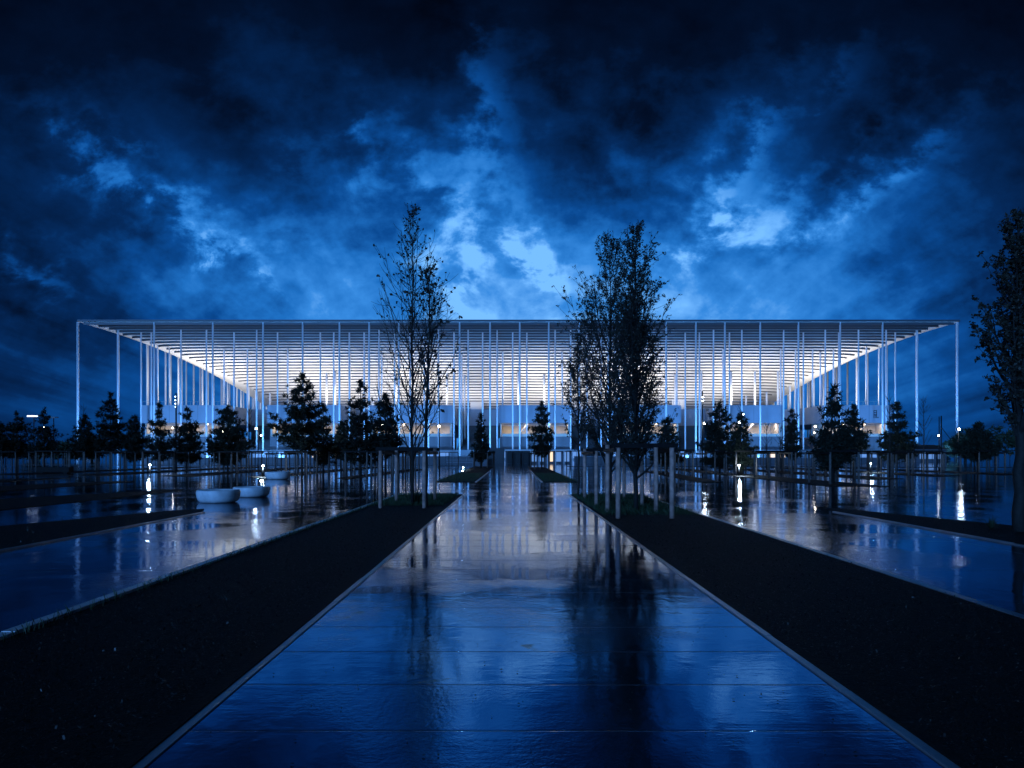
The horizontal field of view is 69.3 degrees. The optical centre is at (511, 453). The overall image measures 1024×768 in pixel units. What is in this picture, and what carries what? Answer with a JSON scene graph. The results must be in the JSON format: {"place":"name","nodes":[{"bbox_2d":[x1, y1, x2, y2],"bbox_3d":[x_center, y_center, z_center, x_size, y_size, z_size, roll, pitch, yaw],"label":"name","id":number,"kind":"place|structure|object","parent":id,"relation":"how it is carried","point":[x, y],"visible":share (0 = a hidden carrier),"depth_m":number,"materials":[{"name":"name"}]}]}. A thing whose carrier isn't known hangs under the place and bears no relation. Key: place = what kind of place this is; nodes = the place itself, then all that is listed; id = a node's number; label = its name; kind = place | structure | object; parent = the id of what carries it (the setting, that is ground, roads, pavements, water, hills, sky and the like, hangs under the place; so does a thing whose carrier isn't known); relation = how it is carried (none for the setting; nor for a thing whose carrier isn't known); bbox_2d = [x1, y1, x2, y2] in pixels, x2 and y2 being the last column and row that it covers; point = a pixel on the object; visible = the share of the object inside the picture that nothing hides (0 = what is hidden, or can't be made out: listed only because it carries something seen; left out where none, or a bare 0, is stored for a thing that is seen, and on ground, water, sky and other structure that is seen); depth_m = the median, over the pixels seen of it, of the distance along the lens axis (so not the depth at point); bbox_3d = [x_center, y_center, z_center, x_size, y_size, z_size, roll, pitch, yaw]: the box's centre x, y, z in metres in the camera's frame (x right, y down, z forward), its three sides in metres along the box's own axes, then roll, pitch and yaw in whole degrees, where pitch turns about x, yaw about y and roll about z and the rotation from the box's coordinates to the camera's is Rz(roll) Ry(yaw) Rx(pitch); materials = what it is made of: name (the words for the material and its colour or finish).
{"place":"outdoors","nodes":[
{"label":"outdoors","id":0,"kind":"place"},
{"bbox_2d":[145,457,373,462],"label":"perimeter wall","id":1,"kind":"structure","parent":0,"point":[204,460],"depth_m":129.85,"materials":[{"name":"concrete"}]},
{"bbox_2d":[387,456,486,463],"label":"perimeter wall","id":2,"kind":"structure","parent":0,"point":[443,460],"depth_m":123.85,"materials":[{"name":"concrete"}]},
{"bbox_2d":[0,455,1023,689],"bbox_3d":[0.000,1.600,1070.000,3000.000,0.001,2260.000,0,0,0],"label":"ground","id":3,"kind":"structure","parent":0,"point":[41,580],"depth_m":20.25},
{"bbox_2d":[0,421,22,459],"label":"pine tree","id":4,"kind":"object","parent":3,"relation":"on","point":[2,435],"visible":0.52,"depth_m":79.78,"materials":[{"name":"green plant"}]},
{"bbox_2d":[0,410,34,468],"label":"pine tree","id":5,"kind":"object","parent":3,"relation":"on","point":[15,428],"visible":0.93,"depth_m":79.52,"materials":[{"name":"green plant"}]},
{"bbox_2d":[0,477,79,481],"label":"mulch bed","id":6,"kind":"object","parent":3,"relation":"on","point":[5,480],"visible":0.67,"depth_m":45.90,"materials":[{"name":"black soil"}]},
{"bbox_2d":[27,452,59,468],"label":"tree frame","id":7,"kind":"object","parent":3,"relation":"on","point":[28,453],"visible":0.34,"depth_m":78.45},
{"bbox_2d":[26,406,64,466],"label":"pine tree","id":8,"kind":"object","parent":3,"relation":"on","point":[45,435],"visible":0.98,"depth_m":79.50,"materials":[{"name":"green plant"}]},
{"bbox_2d":[34,451,66,469],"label":"tree frame","id":9,"kind":"object","parent":3,"relation":"on","point":[36,452],"visible":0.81,"depth_m":72.73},
{"bbox_2d":[47,440,77,461],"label":"broadleaf tree","id":10,"kind":"object","parent":3,"relation":"on","point":[63,445],"visible":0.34,"depth_m":148.65,"materials":[{"name":"green plant"}]},
{"bbox_2d":[0,481,134,490],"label":"mulch bed","id":11,"kind":"object","parent":3,"relation":"on","point":[18,487],"visible":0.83,"depth_m":37.15,"materials":[{"name":"black soil"}]},
{"bbox_2d":[64,414,103,469],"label":"pine tree","id":12,"kind":"object","parent":3,"relation":"on","point":[82,443],"visible":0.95,"depth_m":75.71,"materials":[{"name":"green plant"}]},
{"bbox_2d":[0,489,182,509],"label":"mulch bed","id":13,"kind":"object","parent":3,"relation":"on","point":[13,503],"visible":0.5,"depth_m":26.30,"materials":[{"name":"black soil"}]},
{"bbox_2d":[0,466,194,474],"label":"mulch bed","id":14,"kind":"object","parent":3,"relation":"on","point":[87,471],"visible":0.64,"depth_m":66.89,"materials":[{"name":"black soil"}]},
{"bbox_2d":[118,414,153,468],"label":"pine tree","id":15,"kind":"object","parent":14,"relation":"on","point":[133,439],"visible":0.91,"depth_m":75.80,"materials":[{"name":"green plant"}]},
{"bbox_2d":[0,509,203,548],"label":"mulch bed","id":16,"kind":"object","parent":3,"relation":"on","point":[70,526],"visible":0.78,"depth_m":16.14,"materials":[{"name":"soil"}]},
{"bbox_2d":[0,512,204,551],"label":"kerb","id":17,"kind":"structure","parent":3,"relation":"on","point":[27,545],"depth_m":14.70,"materials":[{"name":"concrete"}]},
{"bbox_2d":[90,391,128,454],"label":"pine tree","id":18,"kind":"object","parent":3,"relation":"on","point":[105,435],"visible":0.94,"depth_m":75.79,"materials":[{"name":"green plant"}]},
{"bbox_2d":[94,451,126,470],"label":"tree frame","id":19,"kind":"object","parent":3,"relation":"on","point":[110,453],"visible":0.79,"depth_m":71.63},
{"bbox_2d":[140,451,175,471],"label":"tree frame","id":20,"kind":"object","parent":3,"relation":"on","point":[158,463],"visible":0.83,"depth_m":65.01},
{"bbox_2d":[76,466,258,475],"bbox_3d":[-31.800,1.615,74.000,3.600,0.070,40.000,0,0,0],"label":"mulch bed","id":21,"kind":"object","parent":3,"relation":"on","point":[125,473],"visible":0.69,"depth_m":63.27,"materials":[{"name":"black soil"}]},
{"bbox_2d":[143,401,175,462],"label":"pine tree","id":22,"kind":"object","parent":21,"relation":"on","point":[158,445],"visible":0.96,"depth_m":66.74,"materials":[{"name":"green plant"}]},
{"bbox_2d":[165,406,204,469],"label":"pine tree","id":23,"kind":"object","parent":21,"relation":"on","point":[189,438],"visible":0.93,"depth_m":72.41,"materials":[{"name":"green plant"}]},
{"bbox_2d":[0,494,399,639],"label":"kerb","id":24,"kind":"structure","parent":3,"relation":"on","point":[88,604],"depth_m":8.46,"materials":[{"name":"concrete"}]},
{"bbox_2d":[3,451,432,466],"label":"railing","id":25,"kind":"object","parent":3,"relation":"on","point":[211,465],"visible":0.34,"depth_m":93.60,"materials":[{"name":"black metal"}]},
{"bbox_2d":[196,489,240,502],"bbox_3d":[-9.756,1.393,24.613,1.387,0.414,1.387,0,0,0],"label":"concrete bowl","id":26,"kind":"object","parent":3,"relation":"on","point":[217,495],"visible":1,"depth_m":24.08,"materials":[{"name":"concrete"}]},
{"bbox_2d":[161,466,319,476],"bbox_3d":[-24.200,1.615,73.000,3.200,0.070,42.000,0,0,0],"label":"mulch bed","id":27,"kind":"object","parent":3,"relation":"on","point":[215,473],"visible":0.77,"depth_m":63.27,"materials":[{"name":"black soil"}]},
{"bbox_2d":[197,403,256,470],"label":"pine tree","id":28,"kind":"object","parent":27,"relation":"on","point":[234,434],"visible":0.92,"depth_m":66.51,"materials":[{"name":"green plant"}]},
{"bbox_2d":[218,451,249,472],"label":"tree frame","id":29,"kind":"object","parent":27,"relation":"on","point":[237,452],"visible":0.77,"depth_m":62.71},
{"bbox_2d":[233,486,269,497],"bbox_3d":[-9.759,1.411,27.727,1.324,0.377,1.324,0,0,0],"label":"concrete bowl","id":30,"kind":"object","parent":3,"relation":"on","point":[254,491],"visible":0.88,"depth_m":27.21,"materials":[{"name":"concrete"}]},
{"bbox_2d":[265,472,290,478],"bbox_3d":[-14.896,1.367,47.117,1.575,0.467,1.575,0,0,0],"label":"concrete bowl","id":31,"kind":"object","parent":3,"relation":"on","point":[277,475],"visible":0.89,"depth_m":46.47,"materials":[{"name":"concrete"}]},
{"bbox_2d":[131,495,463,767],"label":"kerb","id":32,"kind":"structure","parent":3,"relation":"on","point":[153,755],"depth_m":5.28,"materials":[{"name":"concrete"}]},
{"bbox_2d":[266,371,333,474],"bbox_3d":[-15.986,-2.320,55.749,4.900,7.844,4.886,0,0,-31],"label":"pine tree","id":33,"kind":"object","parent":3,"relation":"on","point":[310,429],"visible":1,"depth_m":55.36,"materials":[{"name":"green plant"}]},
{"bbox_2d":[284,452,318,475],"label":"tree frame","id":34,"kind":"object","parent":3,"relation":"on","point":[296,453],"visible":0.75,"depth_m":55.29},
{"bbox_2d":[247,466,376,478],"bbox_3d":[-16.914,1.615,70.997,2.828,0.070,45.970,0,0,1],"label":"mulch bed","id":35,"kind":"object","parent":3,"relation":"on","point":[299,473],"visible":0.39,"depth_m":63.28,"materials":[{"name":"black soil"}]},
{"bbox_2d":[284,451,314,474],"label":"tree frame","id":36,"kind":"object","parent":35,"relation":"on","point":[304,462],"visible":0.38,"depth_m":56.66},
{"bbox_2d":[309,450,337,473],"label":"tree frame","id":37,"kind":"object","parent":3,"relation":"on","point":[328,451],"visible":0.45,"depth_m":58.50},
{"bbox_2d":[312,402,341,473],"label":"pine tree","id":38,"kind":"object","parent":3,"relation":"on","point":[323,456],"visible":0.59,"depth_m":59.64,"materials":[{"name":"green plant"}]},
{"bbox_2d":[330,420,351,471],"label":"pine tree","id":39,"kind":"object","parent":3,"relation":"on","point":[340,434],"visible":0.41,"depth_m":66.74,"materials":[{"name":"green plant"}]},
{"bbox_2d":[2,472,701,641],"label":"grass","id":40,"kind":"structure","parent":3,"relation":"on","point":[443,497],"depth_m":22.16,"materials":[{"name":"green"}]},
{"bbox_2d":[338,469,421,479],"bbox_3d":[-10.137,1.615,62.988,2.202,0.070,33.978,0,0,1],"label":"mulch bed","id":41,"kind":"object","parent":3,"relation":"on","point":[357,476],"visible":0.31,"depth_m":54.44,"materials":[{"name":"black soil"}]},
{"bbox_2d":[336,378,379,475],"bbox_3d":[-10.610,-1.886,52.285,3.826,6.975,3.874,0,0,14],"label":"pine tree","id":42,"kind":"object","parent":41,"relation":"on","point":[354,428],"visible":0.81,"depth_m":52.08,"materials":[{"name":"green plant"}]},
{"bbox_2d":[343,451,375,476],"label":"tree frame","id":43,"kind":"object","parent":41,"relation":"on","point":[367,453],"visible":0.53,"depth_m":50.98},
{"bbox_2d":[362,391,403,476],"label":"pine tree","id":44,"kind":"object","parent":41,"relation":"on","point":[386,438],"visible":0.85,"depth_m":51.95,"materials":[{"name":"green plant"}]},
{"bbox_2d":[369,451,400,476],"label":"tree frame","id":45,"kind":"object","parent":41,"relation":"on","point":[372,452],"visible":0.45,"depth_m":51.01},
{"bbox_2d":[437,466,492,481],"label":"mulch bed","id":46,"kind":"object","parent":3,"relation":"on","point":[482,470],"visible":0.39,"depth_m":63.27,"materials":[{"name":"black soil"}]},
{"bbox_2d":[467,412,494,467],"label":"pine tree","id":47,"kind":"object","parent":46,"relation":"on","point":[481,445],"visible":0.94,"depth_m":83.49,"materials":[{"name":"green plant"}]},
{"bbox_2d":[488,442,504,462],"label":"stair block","id":48,"kind":"structure","parent":3,"relation":"on","point":[499,455],"depth_m":127.68,"materials":[{"name":"concrete"}]},
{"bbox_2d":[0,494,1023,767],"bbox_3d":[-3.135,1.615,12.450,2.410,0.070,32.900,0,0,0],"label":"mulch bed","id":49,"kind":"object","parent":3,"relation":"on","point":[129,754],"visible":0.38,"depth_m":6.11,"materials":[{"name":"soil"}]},
{"bbox_2d":[376,447,438,507],"bbox_3d":[-3.200,0.715,23.100,1.520,1.830,3.204,0,0,0],"label":"tree frame","id":50,"kind":"object","parent":49,"relation":"on","point":[380,451],"visible":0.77,"depth_m":21.56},
{"bbox_2d":[361,201,457,502],"bbox_3d":[-3.246,-3.174,23.382,3.056,9.551,2.931,0,0,0],"label":"birch tree","id":51,"kind":"object","parent":49,"relation":"on","point":[413,381],"visible":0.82,"depth_m":23.23,"materials":[{"name":"green plant"}]},
{"bbox_2d":[390,256,466,506],"bbox_3d":[-2.541,-2.165,22.167,2.456,7.536,1.999,0,0,-38],"label":"birch tree","id":52,"kind":"object","parent":49,"relation":"on","point":[429,335],"visible":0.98,"depth_m":22.15,"materials":[{"name":"green plant"}]},
{"bbox_2d":[76,320,959,459],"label":"stadium","id":53,"kind":"object","parent":3,"relation":"on","point":[504,378],"visible":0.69,"depth_m":206.92,"materials":[{"name":"grey"}]},
{"bbox_2d":[505,449,572,463],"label":"entrance gate","id":54,"kind":"structure","parent":3,"relation":"on","point":[522,456],"depth_m":122.94,"materials":[{"name":"white paint"}]},
{"bbox_2d":[528,467,576,481],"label":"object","id":55,"kind":"object","parent":3,"relation":"on","point":[543,470],"visible":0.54,"depth_m":61.67,"materials":[{"name":"soil"}]},
{"bbox_2d":[527,400,554,468],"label":"pine tree","id":56,"kind":"object","parent":55,"relation":"on","point":[546,440],"visible":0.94,"depth_m":75.79,"materials":[{"name":"green plant"}]},
{"bbox_2d":[664,449,694,475],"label":"tree frame","id":57,"kind":"object","parent":3,"relation":"on","point":[688,450],"visible":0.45,"depth_m":57.24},
{"bbox_2d":[647,471,719,481],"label":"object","id":58,"kind":"object","parent":3,"relation":"on","point":[686,477],"visible":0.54,"depth_m":49.81,"materials":[{"name":"black soil"}]},
{"bbox_2d":[647,414,686,471],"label":"pine tree","id":59,"kind":"object","parent":58,"relation":"on","point":[674,439],"visible":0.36,"depth_m":64.18,"materials":[{"name":"green plant"}]},
{"bbox_2d":[566,450,827,467],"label":"railing","id":60,"kind":"object","parent":3,"relation":"on","point":[646,466],"visible":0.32,"depth_m":83.07,"materials":[{"name":"black metal"}]},
{"bbox_2d":[701,391,704,469],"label":"light mast","id":61,"kind":"object","parent":3,"relation":"on","point":[702,467],"visible":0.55,"depth_m":76.08,"materials":[{"name":"white metal"}]},
{"bbox_2d":[569,495,960,767],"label":"kerb","id":62,"kind":"structure","parent":3,"relation":"on","point":[925,748],"depth_m":5.25,"materials":[{"name":"concrete"}]},
{"bbox_2d":[663,468,882,485],"bbox_3d":[17.100,1.615,60.250,3.000,0.070,47.500,0,0,0],"label":"mulch bed","id":63,"kind":"object","parent":3,"relation":"on","point":[804,481],"visible":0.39,"depth_m":45.90,"materials":[{"name":"black soil"}]},
{"bbox_2d":[680,453,705,470],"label":"tree frame","id":64,"kind":"object","parent":63,"relation":"on","point":[688,454],"visible":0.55,"depth_m":70.67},
{"bbox_2d":[694,400,738,473],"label":"pine tree","id":65,"kind":"object","parent":63,"relation":"on","point":[716,437],"visible":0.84,"depth_m":59.54,"materials":[{"name":"green plant"}]},
{"bbox_2d":[724,451,757,474],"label":"tree frame","id":66,"kind":"object","parent":63,"relation":"on","point":[735,453],"visible":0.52,"depth_m":54.53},
{"bbox_2d":[725,409,760,474],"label":"pine tree","id":67,"kind":"object","parent":63,"relation":"on","point":[743,444],"visible":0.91,"depth_m":55.59,"materials":[{"name":"green plant"}]},
{"bbox_2d":[752,451,793,477],"bbox_3d":[17.600,0.705,50.000,1.740,1.850,2.814,0,0,-2],"label":"tree frame","id":68,"kind":"object","parent":63,"relation":"on","point":[776,452],"visible":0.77,"depth_m":49.55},
{"bbox_2d":[806,450,861,483],"bbox_3d":[17.295,0.714,39.886,1.740,1.830,2.814,0,0,-1],"label":"tree frame","id":69,"kind":"object","parent":63,"relation":"on","point":[857,452],"visible":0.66,"depth_m":38.55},
{"bbox_2d":[806,382,862,482],"bbox_3d":[17.261,-1.135,40.006,2.839,5.477,2.617,0,0,-4],"label":"pine tree","id":70,"kind":"object","parent":63,"relation":"on","point":[827,440],"visible":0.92,"depth_m":39.59,"materials":[{"name":"green plant"}]},
{"bbox_2d":[779,408,803,460],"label":"pine tree","id":71,"kind":"object","parent":3,"relation":"on","point":[791,437],"visible":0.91,"depth_m":69.54,"materials":[{"name":"green plant"}]},
{"bbox_2d":[570,494,1023,767],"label":"mulch bed","id":72,"kind":"object","parent":3,"relation":"on","point":[921,732],"visible":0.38,"depth_m":6.63,"materials":[{"name":"soil"}]},
{"bbox_2d":[561,334,591,495],"bbox_3d":[2.429,-1.428,27.013,1.285,6.065,1.163,0,0,43],"label":"birch tree","id":73,"kind":"object","parent":72,"relation":"on","point":[578,408],"visible":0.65,"depth_m":26.96,"materials":[{"name":"green plant"}]},
{"bbox_2d":[551,230,659,500],"bbox_3d":[3.049,-2.949,24.588,3.678,9.106,3.532,0,0,0],"label":"birch tree","id":74,"kind":"object","parent":72,"relation":"on","point":[610,258],"visible":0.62,"depth_m":24.22,"materials":[{"name":"green plant"}]},
{"bbox_2d":[581,447,645,505],"bbox_3d":[3.270,0.715,24.400,1.640,1.830,3.800,0,0,0],"label":"tree frame","id":75,"kind":"object","parent":72,"relation":"on","point":[593,451],"visible":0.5,"depth_m":22.59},
{"bbox_2d":[592,219,681,509],"bbox_3d":[3.532,-2.502,20.722,2.493,8.210,3.281,0,0,0],"label":"birch tree","id":76,"kind":"object","parent":72,"relation":"on","point":[639,340],"visible":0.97,"depth_m":20.73,"materials":[{"name":"green plant"}]},
{"bbox_2d":[603,443,677,518],"bbox_3d":[3.260,0.685,19.150,1.560,1.890,2.209,0,0,0],"label":"tree frame","id":77,"kind":"object","parent":72,"relation":"on","point":[617,447],"visible":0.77,"depth_m":18.14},
{"bbox_2d":[716,468,903,479],"bbox_3d":[23.900,1.615,66.000,3.000,0.070,40.000,0,0,0],"label":"mulch bed","id":78,"kind":"object","parent":3,"relation":"on","point":[839,475],"visible":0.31,"depth_m":54.44,"materials":[{"name":"black soil"}]},
{"bbox_2d":[767,452,796,471],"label":"tree frame","id":79,"kind":"object","parent":78,"relation":"on","point":[795,453],"visible":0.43,"depth_m":67.22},
{"bbox_2d":[813,449,857,478],"bbox_3d":[21.459,0.645,49.271,1.740,1.973,2.814,0,0,-1],"label":"tree frame","id":80,"kind":"object","parent":3,"relation":"on","point":[837,470],"visible":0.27,"depth_m":47.94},
{"bbox_2d":[649,497,1023,618],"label":"kerb","id":81,"kind":"structure","parent":3,"relation":"on","point":[932,587],"depth_m":9.56,"materials":[{"name":"concrete"}]},
{"bbox_2d":[762,467,957,476],"bbox_3d":[31.200,1.615,70.000,3.200,0.070,36.000,0,0,0],"label":"mulch bed","id":82,"kind":"object","parent":3,"relation":"on","point":[916,474],"visible":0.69,"depth_m":60.03,"materials":[{"name":"black soil"}]},
{"bbox_2d":[836,403,874,471],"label":"pine tree","id":83,"kind":"object","parent":82,"relation":"on","point":[860,444],"visible":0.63,"depth_m":64.05,"materials":[{"name":"green plant"}]},
{"bbox_2d":[877,452,913,473],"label":"tree frame","id":84,"kind":"object","parent":82,"relation":"on","point":[912,453],"visible":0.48,"depth_m":58.70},
{"bbox_2d":[880,393,894,474],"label":"bare sapling","id":85,"kind":"object","parent":3,"relation":"on","point":[889,427],"visible":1,"depth_m":55.83,"materials":[{"name":"green plant"}]},
{"bbox_2d":[869,452,910,475],"bbox_3d":[28.480,0.727,55.840,1.740,1.804,2.814,0,0,2],"label":"tree frame","id":86,"kind":"object","parent":3,"relation":"on","point":[887,453],"visible":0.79,"depth_m":55.68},
{"bbox_2d":[875,400,921,471],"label":"pine tree","id":87,"kind":"object","parent":3,"relation":"on","point":[899,439],"visible":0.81,"depth_m":66.63,"materials":[{"name":"green plant"}]},
{"bbox_2d":[911,396,932,450],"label":"bare sapling","id":88,"kind":"object","parent":3,"relation":"on","point":[923,428],"visible":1,"depth_m":64.44,"materials":[{"name":"green plant"}]},
{"bbox_2d":[823,507,1023,544],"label":"mulch bed","id":89,"kind":"object","parent":3,"relation":"on","point":[987,533],"visible":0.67,"depth_m":16.60,"materials":[{"name":"black soil"}]},
{"bbox_2d":[969,207,1023,531],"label":"birch tree","id":90,"kind":"object","parent":89,"relation":"on","point":[1012,335],"visible":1,"depth_m":15.04,"materials":[{"name":"green plant"}]},
{"bbox_2d":[906,451,942,472],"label":"tree frame","id":91,"kind":"object","parent":3,"relation":"on","point":[924,453],"visible":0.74,"depth_m":63.09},
{"bbox_2d":[843,467,1011,474],"bbox_3d":[38.750,1.615,73.000,3.500,0.070,34.000,0,0,0],"label":"mulch bed","id":92,"kind":"object","parent":3,"relation":"on","point":[945,471],"visible":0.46,"depth_m":63.27,"materials":[{"name":"black soil"}]},
{"bbox_2d":[926,452,961,471],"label":"tree frame","id":93,"kind":"object","parent":92,"relation":"on","point":[943,461],"visible":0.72,"depth_m":64.73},
{"bbox_2d":[832,511,1023,546],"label":"kerb","id":94,"kind":"structure","parent":3,"relation":"on","point":[994,540],"depth_m":15.29,"materials":[{"name":"concrete"}]},
{"bbox_2d":[909,445,946,461],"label":"shed","id":95,"kind":"structure","parent":3,"relation":"on","point":[930,447],"depth_m":150.00,"materials":[{"name":"grey"}]},
{"bbox_2d":[850,450,1015,468],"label":"railing","id":96,"kind":"object","parent":3,"relation":"on","point":[965,467],"visible":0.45,"depth_m":79.13,"materials":[{"name":"black metal"}]},
{"bbox_2d":[948,427,978,460],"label":"broadleaf tree","id":97,"kind":"object","parent":3,"relation":"on","point":[962,436],"visible":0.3,"depth_m":164.96,"materials":[{"name":"green plant"}]},
{"bbox_2d":[952,420,1002,471],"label":"pine tree","id":98,"kind":"object","parent":3,"relation":"on","point":[977,441],"visible":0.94,"depth_m":64.05,"materials":[{"name":"green plant"}]},
{"bbox_2d":[959,451,998,472],"bbox_3d":[40.554,0.666,64.431,1.740,1.929,2.814,0,0,-1],"label":"tree frame","id":99,"kind":"object","parent":3,"relation":"on","point":[978,452],"visible":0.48,"depth_m":63.09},
{"bbox_2d":[984,425,1010,461],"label":"broadleaf tree","id":100,"kind":"object","parent":3,"relation":"on","point":[998,439],"visible":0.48,"depth_m":149.59,"materials":[{"name":"green plant"}]},
{"bbox_2d":[1002,428,1015,455],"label":"broadleaf tree","id":101,"kind":"object","parent":3,"relation":"on","point":[1011,442],"visible":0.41,"depth_m":149.63,"materials":[{"name":"green plant"}]},
{"bbox_2d":[0,0,1023,454],"label":"sky","id":102,"kind":"structure","parent":0,"point":[160,159],"materials":[{"name":"blue"}]},
{"bbox_2d":[147,495,943,767],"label":"path","id":103,"kind":"structure","parent":0,"point":[561,672],"depth_m":5.29,"materials":[{"name":"concrete"}]},
{"bbox_2d":[13,510,1018,767],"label":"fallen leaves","id":104,"kind":"object","parent":103,"relation":"on","point":[475,694],"visible":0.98,"depth_m":4.87,"materials":[{"name":"brown plant"}]},
{"bbox_2d":[574,456,639,463],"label":"perimeter wall","id":105,"kind":"structure","parent":0,"point":[589,459],"depth_m":123.85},
{"bbox_2d":[644,457,905,462],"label":"perimeter wall","id":106,"kind":"structure","parent":0,"point":[798,459],"depth_m":129.85,"materials":[{"name":"concrete"}]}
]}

